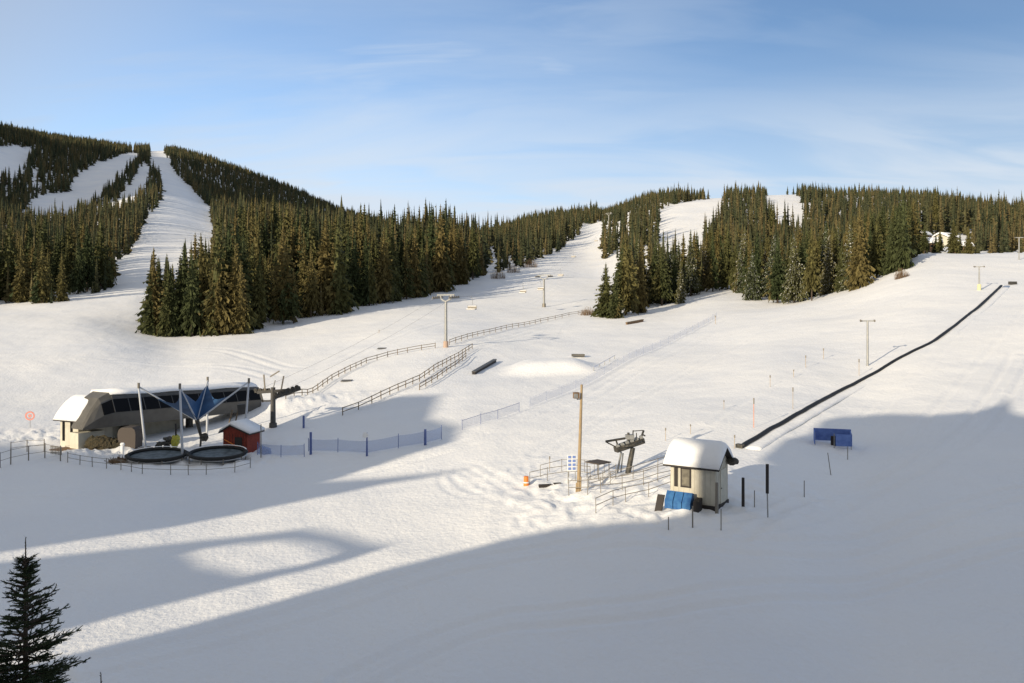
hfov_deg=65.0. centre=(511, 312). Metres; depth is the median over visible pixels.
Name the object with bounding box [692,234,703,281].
spruce tree
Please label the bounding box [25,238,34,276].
spruce tree
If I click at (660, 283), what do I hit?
spruce tree
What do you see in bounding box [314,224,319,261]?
spruce tree
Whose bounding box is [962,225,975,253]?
spruce tree
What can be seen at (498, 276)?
bare shrub
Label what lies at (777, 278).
spruce tree
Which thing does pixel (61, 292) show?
spruce tree
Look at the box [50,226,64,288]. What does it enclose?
spruce tree
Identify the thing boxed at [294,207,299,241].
spruce tree
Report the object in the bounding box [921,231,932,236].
chalet
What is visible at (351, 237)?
spruce tree
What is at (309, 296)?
spruce tree
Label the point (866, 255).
spruce tree
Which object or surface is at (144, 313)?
spruce tree
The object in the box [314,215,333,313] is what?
spruce tree
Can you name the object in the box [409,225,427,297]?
spruce tree
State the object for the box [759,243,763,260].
spruce tree
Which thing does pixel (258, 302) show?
spruce tree
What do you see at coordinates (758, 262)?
spruce tree
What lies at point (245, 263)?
spruce tree
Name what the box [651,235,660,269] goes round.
spruce tree
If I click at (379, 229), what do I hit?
spruce tree
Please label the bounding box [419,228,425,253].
spruce tree
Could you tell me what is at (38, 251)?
spruce tree
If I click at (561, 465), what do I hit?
steel railing
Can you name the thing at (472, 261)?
spruce tree
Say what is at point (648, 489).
steel railing
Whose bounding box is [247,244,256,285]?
spruce tree
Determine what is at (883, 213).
spruce tree
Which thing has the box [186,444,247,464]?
round trampoline
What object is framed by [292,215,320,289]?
spruce tree
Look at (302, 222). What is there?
spruce tree
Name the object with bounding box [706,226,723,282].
spruce tree
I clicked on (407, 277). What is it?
spruce tree
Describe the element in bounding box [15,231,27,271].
spruce tree
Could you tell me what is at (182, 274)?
spruce tree
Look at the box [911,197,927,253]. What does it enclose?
spruce tree
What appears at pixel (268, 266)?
spruce tree
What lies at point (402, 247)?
spruce tree
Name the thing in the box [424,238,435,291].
spruce tree
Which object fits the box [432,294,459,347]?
lift tower
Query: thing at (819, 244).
spruce tree
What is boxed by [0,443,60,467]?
steel railing
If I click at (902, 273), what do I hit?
bare shrub
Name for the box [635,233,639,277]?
spruce tree
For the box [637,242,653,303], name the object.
spruce tree
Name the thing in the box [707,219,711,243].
spruce tree
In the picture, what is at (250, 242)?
spruce tree
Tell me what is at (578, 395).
light pole
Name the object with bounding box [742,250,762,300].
spruce tree
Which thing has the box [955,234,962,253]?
spruce tree
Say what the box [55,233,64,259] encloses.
spruce tree
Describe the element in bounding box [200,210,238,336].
spruce tree
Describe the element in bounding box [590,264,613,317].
spruce tree
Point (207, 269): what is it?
spruce tree
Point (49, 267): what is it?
spruce tree
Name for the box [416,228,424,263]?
spruce tree
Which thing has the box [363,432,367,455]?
post
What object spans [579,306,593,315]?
bare shrub
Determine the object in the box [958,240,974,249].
chalet
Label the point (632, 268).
spruce tree
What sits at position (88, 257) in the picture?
spruce tree
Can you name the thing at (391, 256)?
spruce tree
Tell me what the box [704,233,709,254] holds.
spruce tree
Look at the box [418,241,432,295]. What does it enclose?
spruce tree
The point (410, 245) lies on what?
spruce tree
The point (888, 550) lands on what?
snow ground
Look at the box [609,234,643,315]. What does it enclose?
spruce tree
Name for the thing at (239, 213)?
spruce tree
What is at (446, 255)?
spruce tree
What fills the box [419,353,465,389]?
timber fence
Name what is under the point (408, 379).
timber fence
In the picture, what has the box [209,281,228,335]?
spruce tree
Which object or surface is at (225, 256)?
spruce tree
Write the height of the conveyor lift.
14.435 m
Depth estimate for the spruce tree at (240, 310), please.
184.09 m
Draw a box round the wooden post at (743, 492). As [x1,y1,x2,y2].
[741,477,744,506]
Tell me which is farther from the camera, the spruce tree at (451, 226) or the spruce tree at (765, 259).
the spruce tree at (451, 226)
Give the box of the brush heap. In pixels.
[104,456,127,463]
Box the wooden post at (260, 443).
[260,424,261,457]
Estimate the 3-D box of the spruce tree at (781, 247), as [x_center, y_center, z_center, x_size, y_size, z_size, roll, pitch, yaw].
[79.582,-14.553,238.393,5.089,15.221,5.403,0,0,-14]
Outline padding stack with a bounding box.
[664,490,701,512]
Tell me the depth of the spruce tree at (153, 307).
183.63 m
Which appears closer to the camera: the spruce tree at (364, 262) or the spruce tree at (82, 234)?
the spruce tree at (364, 262)
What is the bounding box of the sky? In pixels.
[0,0,1023,227]
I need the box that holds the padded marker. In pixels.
[766,464,768,516]
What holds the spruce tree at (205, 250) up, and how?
on the snow ground
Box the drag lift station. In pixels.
[605,430,645,472]
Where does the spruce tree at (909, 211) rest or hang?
on the snow ground
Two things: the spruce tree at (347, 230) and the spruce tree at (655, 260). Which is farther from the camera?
the spruce tree at (347, 230)
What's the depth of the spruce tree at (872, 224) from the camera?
213.25 m
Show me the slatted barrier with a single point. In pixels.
(52, 452)
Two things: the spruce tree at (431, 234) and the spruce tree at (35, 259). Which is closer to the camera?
the spruce tree at (35, 259)
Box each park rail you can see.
[472,359,496,373]
[625,319,643,324]
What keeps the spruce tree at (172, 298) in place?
on the snow ground
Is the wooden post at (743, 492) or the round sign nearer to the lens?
the wooden post at (743, 492)
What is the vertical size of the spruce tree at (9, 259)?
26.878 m
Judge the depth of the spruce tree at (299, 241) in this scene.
252.81 m
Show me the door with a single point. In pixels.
(723, 471)
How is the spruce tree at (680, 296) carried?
on the snow ground
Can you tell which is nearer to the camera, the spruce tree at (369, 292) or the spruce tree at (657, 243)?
the spruce tree at (369, 292)
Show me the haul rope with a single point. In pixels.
(396, 332)
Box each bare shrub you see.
[490,269,505,278]
[506,264,520,272]
[522,259,537,266]
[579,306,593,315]
[894,268,909,279]
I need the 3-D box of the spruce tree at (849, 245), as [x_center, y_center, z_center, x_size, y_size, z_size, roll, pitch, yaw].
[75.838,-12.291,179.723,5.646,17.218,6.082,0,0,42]
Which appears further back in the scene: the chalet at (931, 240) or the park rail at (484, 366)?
the chalet at (931, 240)
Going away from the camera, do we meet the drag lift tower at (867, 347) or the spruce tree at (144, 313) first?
the drag lift tower at (867, 347)
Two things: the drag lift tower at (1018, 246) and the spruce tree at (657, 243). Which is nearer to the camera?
the drag lift tower at (1018, 246)
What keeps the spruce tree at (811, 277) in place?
on the snow ground
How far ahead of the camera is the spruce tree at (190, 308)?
182.42 m
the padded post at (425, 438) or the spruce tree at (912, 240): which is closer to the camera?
the padded post at (425, 438)
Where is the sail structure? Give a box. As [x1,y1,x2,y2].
[137,377,249,453]
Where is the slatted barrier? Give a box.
[50,446,61,454]
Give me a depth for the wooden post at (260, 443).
71.99 m
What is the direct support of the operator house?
on the snow ground
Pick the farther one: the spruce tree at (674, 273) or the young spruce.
the spruce tree at (674, 273)
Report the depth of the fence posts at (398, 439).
71.98 m
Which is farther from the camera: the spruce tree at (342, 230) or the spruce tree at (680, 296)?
the spruce tree at (342, 230)
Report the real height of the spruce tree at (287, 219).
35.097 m
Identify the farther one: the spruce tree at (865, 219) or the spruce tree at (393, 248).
the spruce tree at (393, 248)
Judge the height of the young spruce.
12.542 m
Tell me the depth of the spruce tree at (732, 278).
242.46 m
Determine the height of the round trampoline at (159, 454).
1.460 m
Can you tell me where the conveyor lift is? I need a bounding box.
[735,285,1009,450]
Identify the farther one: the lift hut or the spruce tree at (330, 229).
the spruce tree at (330, 229)
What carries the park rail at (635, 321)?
on the snow ground
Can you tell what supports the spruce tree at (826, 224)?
on the snow ground
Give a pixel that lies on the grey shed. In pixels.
(131, 436)
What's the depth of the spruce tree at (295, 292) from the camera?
200.70 m
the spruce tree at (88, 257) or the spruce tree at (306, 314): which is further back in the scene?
the spruce tree at (88, 257)
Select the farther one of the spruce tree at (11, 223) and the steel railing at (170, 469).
the spruce tree at (11, 223)
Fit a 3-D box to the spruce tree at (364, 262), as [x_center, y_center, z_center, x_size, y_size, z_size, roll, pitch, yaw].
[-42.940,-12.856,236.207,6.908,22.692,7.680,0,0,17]
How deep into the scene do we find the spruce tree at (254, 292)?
204.07 m
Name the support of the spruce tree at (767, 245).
on the snow ground
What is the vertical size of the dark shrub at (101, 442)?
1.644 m
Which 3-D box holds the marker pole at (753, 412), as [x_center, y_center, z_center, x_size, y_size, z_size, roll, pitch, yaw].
[19.099,8.056,63.476,0.092,2.631,0.106,0,0,0]
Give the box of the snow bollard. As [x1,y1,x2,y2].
[120,443,124,454]
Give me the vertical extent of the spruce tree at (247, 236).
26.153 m
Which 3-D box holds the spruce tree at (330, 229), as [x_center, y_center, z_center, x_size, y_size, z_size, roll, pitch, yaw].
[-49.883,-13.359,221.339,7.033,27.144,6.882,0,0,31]
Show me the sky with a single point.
(482, 108)
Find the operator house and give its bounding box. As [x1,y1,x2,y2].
[53,394,112,446]
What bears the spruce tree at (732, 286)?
on the snow ground
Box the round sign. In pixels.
[25,411,34,419]
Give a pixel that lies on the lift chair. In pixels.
(472, 307)
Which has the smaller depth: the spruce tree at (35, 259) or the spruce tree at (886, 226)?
the spruce tree at (886, 226)
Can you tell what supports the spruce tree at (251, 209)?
on the snow ground
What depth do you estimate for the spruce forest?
492.78 m
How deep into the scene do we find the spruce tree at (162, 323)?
182.56 m
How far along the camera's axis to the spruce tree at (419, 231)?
303.49 m
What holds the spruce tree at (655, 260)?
on the snow ground
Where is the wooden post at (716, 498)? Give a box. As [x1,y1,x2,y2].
[715,482,718,513]
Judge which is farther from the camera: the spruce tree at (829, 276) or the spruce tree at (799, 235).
the spruce tree at (799, 235)
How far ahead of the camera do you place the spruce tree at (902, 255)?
170.57 m
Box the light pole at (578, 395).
[573,384,582,491]
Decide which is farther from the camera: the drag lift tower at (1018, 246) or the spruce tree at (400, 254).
the spruce tree at (400, 254)
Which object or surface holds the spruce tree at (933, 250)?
on the snow ground
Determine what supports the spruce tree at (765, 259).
on the snow ground
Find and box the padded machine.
[155,423,179,447]
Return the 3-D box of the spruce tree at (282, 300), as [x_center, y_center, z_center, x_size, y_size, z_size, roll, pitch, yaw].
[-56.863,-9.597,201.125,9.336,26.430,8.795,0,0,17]
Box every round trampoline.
[124,446,188,463]
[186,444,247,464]
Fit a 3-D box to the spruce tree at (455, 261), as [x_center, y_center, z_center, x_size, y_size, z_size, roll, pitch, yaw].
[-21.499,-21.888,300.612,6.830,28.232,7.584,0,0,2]
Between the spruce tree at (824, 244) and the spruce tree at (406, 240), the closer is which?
the spruce tree at (824, 244)
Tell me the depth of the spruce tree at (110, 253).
276.24 m
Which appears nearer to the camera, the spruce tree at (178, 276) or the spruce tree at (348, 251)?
the spruce tree at (178, 276)
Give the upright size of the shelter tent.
1.550 m
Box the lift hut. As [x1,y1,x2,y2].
[663,437,738,510]
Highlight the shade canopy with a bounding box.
[585,459,610,479]
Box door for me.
[720,468,725,503]
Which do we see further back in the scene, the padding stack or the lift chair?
the lift chair
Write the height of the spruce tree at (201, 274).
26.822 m
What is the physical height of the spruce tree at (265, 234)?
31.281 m
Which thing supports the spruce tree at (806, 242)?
on the snow ground
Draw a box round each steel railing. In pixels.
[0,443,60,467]
[10,439,44,451]
[67,452,250,474]
[529,465,589,484]
[540,459,604,476]
[568,465,670,495]
[588,465,615,488]
[595,474,670,512]
[610,456,664,483]
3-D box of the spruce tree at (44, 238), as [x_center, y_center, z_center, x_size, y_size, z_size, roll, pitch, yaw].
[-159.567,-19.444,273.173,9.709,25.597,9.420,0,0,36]
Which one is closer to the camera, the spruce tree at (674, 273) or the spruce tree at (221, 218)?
the spruce tree at (674, 273)
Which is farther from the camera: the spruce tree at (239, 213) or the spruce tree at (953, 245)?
the spruce tree at (239, 213)
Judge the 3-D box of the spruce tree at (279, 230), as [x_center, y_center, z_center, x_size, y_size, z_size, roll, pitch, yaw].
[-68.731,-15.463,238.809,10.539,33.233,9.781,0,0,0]
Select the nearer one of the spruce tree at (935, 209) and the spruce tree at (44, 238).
the spruce tree at (44, 238)
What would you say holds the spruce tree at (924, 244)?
on the snow ground
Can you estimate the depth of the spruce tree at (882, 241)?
201.48 m
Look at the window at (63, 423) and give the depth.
77.33 m
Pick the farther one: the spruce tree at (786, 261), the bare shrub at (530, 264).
the bare shrub at (530, 264)
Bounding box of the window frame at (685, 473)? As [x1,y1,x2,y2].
[674,467,690,487]
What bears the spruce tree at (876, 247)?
on the snow ground
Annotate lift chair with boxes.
[466,296,476,309]
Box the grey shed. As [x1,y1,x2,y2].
[117,425,142,448]
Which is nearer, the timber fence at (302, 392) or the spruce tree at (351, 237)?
the timber fence at (302, 392)
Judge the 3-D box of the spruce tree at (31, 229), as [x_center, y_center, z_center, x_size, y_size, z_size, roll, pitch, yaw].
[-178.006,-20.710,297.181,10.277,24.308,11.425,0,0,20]
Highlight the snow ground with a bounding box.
[0,140,1023,682]
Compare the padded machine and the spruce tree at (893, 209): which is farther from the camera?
the spruce tree at (893, 209)
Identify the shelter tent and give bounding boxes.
[813,428,851,449]
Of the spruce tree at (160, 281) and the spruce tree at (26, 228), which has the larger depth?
the spruce tree at (26, 228)
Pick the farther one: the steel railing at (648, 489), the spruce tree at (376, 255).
the spruce tree at (376, 255)
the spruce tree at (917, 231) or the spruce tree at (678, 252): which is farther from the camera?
the spruce tree at (678, 252)
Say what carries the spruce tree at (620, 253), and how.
on the snow ground
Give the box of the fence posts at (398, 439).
[308,425,441,450]
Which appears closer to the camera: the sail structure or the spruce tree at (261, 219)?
the sail structure
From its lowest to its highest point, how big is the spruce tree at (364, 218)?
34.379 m
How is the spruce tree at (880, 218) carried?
on the snow ground
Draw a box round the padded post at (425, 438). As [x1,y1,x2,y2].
[424,429,426,444]
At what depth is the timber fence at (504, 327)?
159.77 m
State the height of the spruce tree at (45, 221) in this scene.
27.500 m
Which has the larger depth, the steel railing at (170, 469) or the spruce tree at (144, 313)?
the spruce tree at (144, 313)
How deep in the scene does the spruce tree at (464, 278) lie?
301.74 m
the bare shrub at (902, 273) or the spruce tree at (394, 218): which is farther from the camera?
the spruce tree at (394, 218)
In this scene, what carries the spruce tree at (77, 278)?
on the snow ground
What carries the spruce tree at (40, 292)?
on the snow ground
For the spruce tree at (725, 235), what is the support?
on the snow ground
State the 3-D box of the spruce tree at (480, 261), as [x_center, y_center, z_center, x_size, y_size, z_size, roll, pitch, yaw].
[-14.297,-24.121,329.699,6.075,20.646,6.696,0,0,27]
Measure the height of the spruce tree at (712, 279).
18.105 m
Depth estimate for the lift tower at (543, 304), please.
225.95 m
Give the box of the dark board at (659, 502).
[654,494,664,510]
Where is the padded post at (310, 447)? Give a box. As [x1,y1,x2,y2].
[309,432,311,454]
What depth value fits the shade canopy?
54.08 m
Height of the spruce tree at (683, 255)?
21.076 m
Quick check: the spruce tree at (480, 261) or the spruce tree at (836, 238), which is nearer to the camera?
the spruce tree at (836, 238)
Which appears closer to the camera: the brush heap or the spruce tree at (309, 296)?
the brush heap
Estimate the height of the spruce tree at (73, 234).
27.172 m
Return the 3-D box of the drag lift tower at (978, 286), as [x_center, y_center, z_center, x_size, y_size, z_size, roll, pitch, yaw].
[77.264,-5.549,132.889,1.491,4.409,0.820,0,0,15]
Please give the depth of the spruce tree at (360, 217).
291.54 m
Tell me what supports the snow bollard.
on the snow ground
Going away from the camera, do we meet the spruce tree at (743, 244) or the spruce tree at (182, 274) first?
the spruce tree at (182, 274)
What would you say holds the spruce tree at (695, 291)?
on the snow ground
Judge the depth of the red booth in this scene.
73.60 m
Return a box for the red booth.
[218,418,264,452]
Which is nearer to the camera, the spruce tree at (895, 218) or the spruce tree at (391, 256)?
the spruce tree at (895, 218)
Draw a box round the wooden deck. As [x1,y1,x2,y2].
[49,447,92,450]
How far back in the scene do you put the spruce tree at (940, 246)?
191.80 m
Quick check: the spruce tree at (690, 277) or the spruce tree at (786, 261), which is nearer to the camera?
the spruce tree at (786, 261)
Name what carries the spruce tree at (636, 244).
on the snow ground
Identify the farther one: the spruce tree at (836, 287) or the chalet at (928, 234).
the chalet at (928, 234)
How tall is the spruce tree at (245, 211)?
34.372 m
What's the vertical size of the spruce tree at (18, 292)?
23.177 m
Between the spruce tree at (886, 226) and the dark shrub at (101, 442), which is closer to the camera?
the dark shrub at (101, 442)
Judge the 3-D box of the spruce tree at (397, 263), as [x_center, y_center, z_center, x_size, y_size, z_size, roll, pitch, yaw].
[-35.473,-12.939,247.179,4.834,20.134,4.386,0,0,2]
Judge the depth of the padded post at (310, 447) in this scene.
71.82 m
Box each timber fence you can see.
[285,343,435,398]
[342,343,472,414]
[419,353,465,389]
[449,310,587,344]
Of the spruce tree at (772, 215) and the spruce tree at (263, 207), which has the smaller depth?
the spruce tree at (263, 207)
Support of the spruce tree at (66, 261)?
on the snow ground
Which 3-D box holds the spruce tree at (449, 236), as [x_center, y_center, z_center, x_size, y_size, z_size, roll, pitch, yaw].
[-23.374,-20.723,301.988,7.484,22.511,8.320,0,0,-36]
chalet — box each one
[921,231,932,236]
[925,237,943,251]
[932,232,958,245]
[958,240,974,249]
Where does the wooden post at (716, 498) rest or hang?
on the snow ground
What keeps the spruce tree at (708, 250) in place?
on the snow ground
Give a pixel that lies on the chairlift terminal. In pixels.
(116, 409)
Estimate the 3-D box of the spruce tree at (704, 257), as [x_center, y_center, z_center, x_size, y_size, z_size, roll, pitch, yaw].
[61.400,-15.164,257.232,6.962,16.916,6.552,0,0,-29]
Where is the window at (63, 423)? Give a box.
[62,421,72,440]
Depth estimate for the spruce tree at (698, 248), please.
271.63 m
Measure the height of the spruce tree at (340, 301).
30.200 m
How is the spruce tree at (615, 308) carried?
on the snow ground
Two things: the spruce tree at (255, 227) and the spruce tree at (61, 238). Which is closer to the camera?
the spruce tree at (255, 227)
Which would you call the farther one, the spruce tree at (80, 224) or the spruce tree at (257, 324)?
the spruce tree at (80, 224)
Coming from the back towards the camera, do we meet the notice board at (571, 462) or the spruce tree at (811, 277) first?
the spruce tree at (811, 277)
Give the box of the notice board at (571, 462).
[567,455,575,479]
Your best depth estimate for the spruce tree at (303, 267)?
216.47 m
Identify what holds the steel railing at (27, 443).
on the snow ground
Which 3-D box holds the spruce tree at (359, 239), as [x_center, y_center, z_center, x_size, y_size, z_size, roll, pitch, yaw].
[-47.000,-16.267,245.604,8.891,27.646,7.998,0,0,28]
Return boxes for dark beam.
[538,482,560,487]
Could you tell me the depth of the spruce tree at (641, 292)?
195.76 m
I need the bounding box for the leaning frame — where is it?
[228,404,247,422]
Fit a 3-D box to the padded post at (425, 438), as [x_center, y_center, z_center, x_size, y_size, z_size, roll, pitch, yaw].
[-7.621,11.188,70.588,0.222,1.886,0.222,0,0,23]
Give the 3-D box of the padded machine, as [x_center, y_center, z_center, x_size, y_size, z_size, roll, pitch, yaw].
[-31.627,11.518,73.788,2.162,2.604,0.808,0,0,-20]
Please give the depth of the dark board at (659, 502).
44.48 m
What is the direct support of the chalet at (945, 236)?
on the snow ground
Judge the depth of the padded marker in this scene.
41.90 m
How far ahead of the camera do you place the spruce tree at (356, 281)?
228.24 m
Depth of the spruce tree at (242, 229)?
272.70 m
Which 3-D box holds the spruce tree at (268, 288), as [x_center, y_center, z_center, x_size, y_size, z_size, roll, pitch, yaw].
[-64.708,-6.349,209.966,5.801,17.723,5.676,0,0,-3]
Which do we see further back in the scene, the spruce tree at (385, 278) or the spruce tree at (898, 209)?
the spruce tree at (385, 278)
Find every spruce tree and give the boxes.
[0,214,16,298]
[0,218,18,297]
[8,236,29,302]
[14,247,30,291]
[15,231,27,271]
[23,220,31,268]
[23,226,37,267]
[24,222,27,240]
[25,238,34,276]
[27,242,55,303]
[28,249,37,283]
[31,234,46,285]
[35,215,41,240]
[35,219,52,271]
[39,214,49,236]
[45,250,56,297]
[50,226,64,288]
[54,253,69,301]
[55,217,75,285]
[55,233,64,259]
[57,243,71,291]
[67,238,89,293]
[71,218,75,255]
[74,213,85,260]
[79,221,85,254]
[81,224,97,291]
[88,218,116,289]
[108,235,117,281]
[135,247,162,335]
[142,266,160,335]
[145,258,163,303]
[154,266,181,336]
[155,262,179,336]
[156,263,162,295]
[161,263,166,304]
[167,243,196,336]
[171,263,175,284]
[174,255,181,305]
[177,254,204,336]
[181,233,213,336]
[188,233,198,281]
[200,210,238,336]
[203,237,209,270]
[204,250,211,289]
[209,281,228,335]
[217,236,258,328]
[219,212,223,241]
[221,218,233,291]
[223,248,229,288]
[228,261,254,334]
[230,209,239,234]
[231,225,263,330]
[237,203,242,227]
[239,205,246,232]
[239,213,249,247]
[240,233,253,302]
[245,199,255,232]
[245,227,249,250]
[245,240,249,264]
[247,207,266,265]
[247,212,253,261]
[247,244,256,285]
[250,252,270,328]
[252,262,268,322]
[253,218,266,270]
[259,194,270,237]
[259,209,268,256]
[261,211,271,265]
[261,255,274,312]
[267,255,273,290]
[268,195,279,245]
[268,225,302,323]
[270,201,295,269]
[271,207,295,281]
[272,251,277,285]
[285,267,301,323]
[286,210,301,284]
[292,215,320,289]
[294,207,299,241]
[295,224,302,260]
[295,231,307,309]
[296,275,316,317]
[297,203,309,244]
[299,248,321,316]
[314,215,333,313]
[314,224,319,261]
[315,229,351,313]
[318,217,359,315]
[327,217,332,250]
[331,213,336,239]
[340,213,347,270]
[343,210,349,242]
[343,232,352,284]
[345,217,357,266]
[347,231,366,305]
[355,218,362,272]
[356,204,362,235]
[359,232,374,294]
[359,240,380,305]
[360,203,370,249]
[360,220,373,274]
[368,228,398,304]
[371,229,374,262]
[372,236,379,273]
[375,222,403,301]
[378,217,381,253]
[388,215,402,301]
[392,203,401,250]
[395,240,403,299]
[397,241,402,277]
[399,227,409,274]
[400,237,403,261]
[400,244,416,298]
[401,241,405,274]
[407,225,418,264]
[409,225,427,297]
[415,216,423,243]
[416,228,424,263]
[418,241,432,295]
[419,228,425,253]
[424,203,442,289]
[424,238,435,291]
[430,204,456,291]
[437,211,453,291]
[447,218,457,253]
[447,229,457,282]
[449,219,462,284]
[456,227,470,284]
[465,221,481,279]
[475,230,483,275]
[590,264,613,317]
[605,273,623,318]
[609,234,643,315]
[612,239,624,284]
[624,246,636,309]
[632,238,649,312]
[634,234,637,263]
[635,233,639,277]
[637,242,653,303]
[647,239,659,301]
[649,248,674,305]
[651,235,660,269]
[665,248,677,296]
[669,248,677,302]
[674,254,687,303]
[675,243,680,268]
[677,233,687,273]
[683,229,700,295]
[683,252,703,294]
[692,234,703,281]
[695,233,700,259]
[698,240,708,282]
[703,236,719,291]
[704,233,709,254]
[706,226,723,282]
[706,231,714,263]
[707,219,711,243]
[717,229,733,288]
[721,224,730,251]
[727,242,737,289]
[730,228,747,290]
[731,232,743,289]
[733,238,743,292]
[738,233,752,292]
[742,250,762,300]
[743,238,751,293]
[752,234,764,296]
[757,250,773,297]
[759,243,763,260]
[759,250,767,296]
[762,235,771,268]
[762,238,787,302]
[767,201,775,241]
[768,234,776,264]
[779,234,808,303]
[779,240,784,264]
[784,236,792,274]
[796,228,802,256]
[798,239,810,293]
[801,228,821,300]
[803,226,809,263]
[807,225,819,263]
[814,239,823,294]
[815,228,837,296]
[817,230,822,257]
[818,225,838,292]
[819,227,827,269]
[821,221,830,243]
[832,240,845,291]
[833,225,839,261]
[836,224,840,250]
[837,221,855,292]
[838,221,852,266]
[843,208,875,291]
[862,213,867,233]
[862,229,870,270]
[865,212,874,239]
[865,214,870,248]
[867,218,887,277]
[867,222,872,254]
[872,211,885,261]
[874,213,885,257]
[879,219,897,275]
[880,204,889,241]
[883,206,899,261]
[883,217,889,243]
[884,202,894,251]
[885,206,890,224]
[889,191,916,272]
[896,199,901,218]
[900,210,917,256]
[906,196,920,257]
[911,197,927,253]
[918,225,930,253]
[931,185,938,232]
[931,236,941,252]
[935,231,945,252]
[945,219,963,253]
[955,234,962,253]
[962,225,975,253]
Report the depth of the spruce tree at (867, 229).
210.25 m
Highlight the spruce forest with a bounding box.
[0,122,1023,320]
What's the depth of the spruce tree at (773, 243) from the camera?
215.18 m
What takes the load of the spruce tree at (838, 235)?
on the snow ground
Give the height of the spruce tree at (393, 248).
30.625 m
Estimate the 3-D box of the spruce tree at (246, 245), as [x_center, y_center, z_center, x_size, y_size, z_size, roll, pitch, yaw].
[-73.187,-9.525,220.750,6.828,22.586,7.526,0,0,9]
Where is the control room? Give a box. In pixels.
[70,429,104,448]
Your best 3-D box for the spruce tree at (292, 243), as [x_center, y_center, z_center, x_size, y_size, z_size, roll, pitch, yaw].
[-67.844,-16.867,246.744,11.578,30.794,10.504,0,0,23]
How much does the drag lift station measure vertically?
3.331 m
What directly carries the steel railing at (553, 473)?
on the snow ground
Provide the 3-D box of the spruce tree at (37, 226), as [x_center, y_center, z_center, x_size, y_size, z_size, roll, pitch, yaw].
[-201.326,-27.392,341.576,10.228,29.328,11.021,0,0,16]
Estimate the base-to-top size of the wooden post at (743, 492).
2.063 m
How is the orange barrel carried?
on the snow ground
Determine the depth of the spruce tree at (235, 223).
272.95 m
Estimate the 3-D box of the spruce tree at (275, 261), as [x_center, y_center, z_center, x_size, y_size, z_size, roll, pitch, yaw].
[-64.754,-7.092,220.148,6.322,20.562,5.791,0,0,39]
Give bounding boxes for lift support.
[254,371,300,427]
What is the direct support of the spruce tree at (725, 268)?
on the snow ground
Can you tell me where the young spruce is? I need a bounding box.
[0,537,90,682]
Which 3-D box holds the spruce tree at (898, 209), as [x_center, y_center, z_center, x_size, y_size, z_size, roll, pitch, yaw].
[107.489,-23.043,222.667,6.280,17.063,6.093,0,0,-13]
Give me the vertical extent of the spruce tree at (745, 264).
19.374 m
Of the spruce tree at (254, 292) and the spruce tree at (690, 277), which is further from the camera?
the spruce tree at (690, 277)
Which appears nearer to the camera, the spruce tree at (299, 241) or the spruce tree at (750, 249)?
the spruce tree at (750, 249)
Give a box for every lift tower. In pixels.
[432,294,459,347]
[534,274,552,306]
[860,319,875,365]
[973,266,984,289]
[1014,237,1023,259]
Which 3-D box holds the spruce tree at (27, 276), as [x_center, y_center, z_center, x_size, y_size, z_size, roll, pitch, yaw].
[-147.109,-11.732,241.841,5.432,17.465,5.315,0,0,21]
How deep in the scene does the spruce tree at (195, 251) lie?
191.87 m
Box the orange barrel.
[523,476,528,485]
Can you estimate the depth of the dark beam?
53.91 m
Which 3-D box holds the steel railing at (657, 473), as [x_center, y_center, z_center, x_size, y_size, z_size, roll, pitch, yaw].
[6.833,10.632,50.155,6.595,2.329,0.836,0,0,-2]
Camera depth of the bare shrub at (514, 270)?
341.99 m
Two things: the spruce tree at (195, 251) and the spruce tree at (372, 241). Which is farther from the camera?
the spruce tree at (372, 241)
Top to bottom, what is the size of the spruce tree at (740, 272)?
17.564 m
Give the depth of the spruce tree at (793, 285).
185.16 m
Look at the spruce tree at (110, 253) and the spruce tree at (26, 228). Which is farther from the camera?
the spruce tree at (26, 228)
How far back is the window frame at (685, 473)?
44.16 m
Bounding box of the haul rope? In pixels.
[261,240,585,388]
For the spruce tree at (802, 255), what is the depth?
187.79 m
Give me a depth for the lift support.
83.75 m
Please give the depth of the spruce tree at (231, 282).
185.82 m
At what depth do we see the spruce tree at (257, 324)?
191.03 m
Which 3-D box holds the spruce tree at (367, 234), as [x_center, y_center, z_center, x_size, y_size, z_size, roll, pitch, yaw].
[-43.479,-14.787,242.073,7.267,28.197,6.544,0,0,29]
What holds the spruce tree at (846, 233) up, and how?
on the snow ground
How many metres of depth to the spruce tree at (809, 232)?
213.86 m
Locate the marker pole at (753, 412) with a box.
[753,398,753,427]
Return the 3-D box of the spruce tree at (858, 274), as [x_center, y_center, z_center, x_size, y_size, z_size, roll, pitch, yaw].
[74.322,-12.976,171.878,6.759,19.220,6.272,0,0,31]
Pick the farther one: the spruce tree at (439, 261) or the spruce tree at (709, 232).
the spruce tree at (709, 232)
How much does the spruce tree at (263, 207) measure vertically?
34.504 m
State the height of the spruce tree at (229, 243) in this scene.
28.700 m
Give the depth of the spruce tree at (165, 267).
186.46 m
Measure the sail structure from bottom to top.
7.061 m
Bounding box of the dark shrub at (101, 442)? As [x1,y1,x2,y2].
[84,435,119,449]
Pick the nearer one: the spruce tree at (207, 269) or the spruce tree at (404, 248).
the spruce tree at (207, 269)
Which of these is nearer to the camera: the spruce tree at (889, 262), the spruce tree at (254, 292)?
the spruce tree at (889, 262)
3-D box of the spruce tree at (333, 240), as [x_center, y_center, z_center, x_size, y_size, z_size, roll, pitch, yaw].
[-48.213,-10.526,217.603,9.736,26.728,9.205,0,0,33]
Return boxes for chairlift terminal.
[71,382,260,438]
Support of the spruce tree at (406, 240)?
on the snow ground
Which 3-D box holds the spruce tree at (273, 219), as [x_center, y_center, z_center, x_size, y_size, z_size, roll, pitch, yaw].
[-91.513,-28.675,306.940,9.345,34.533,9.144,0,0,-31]

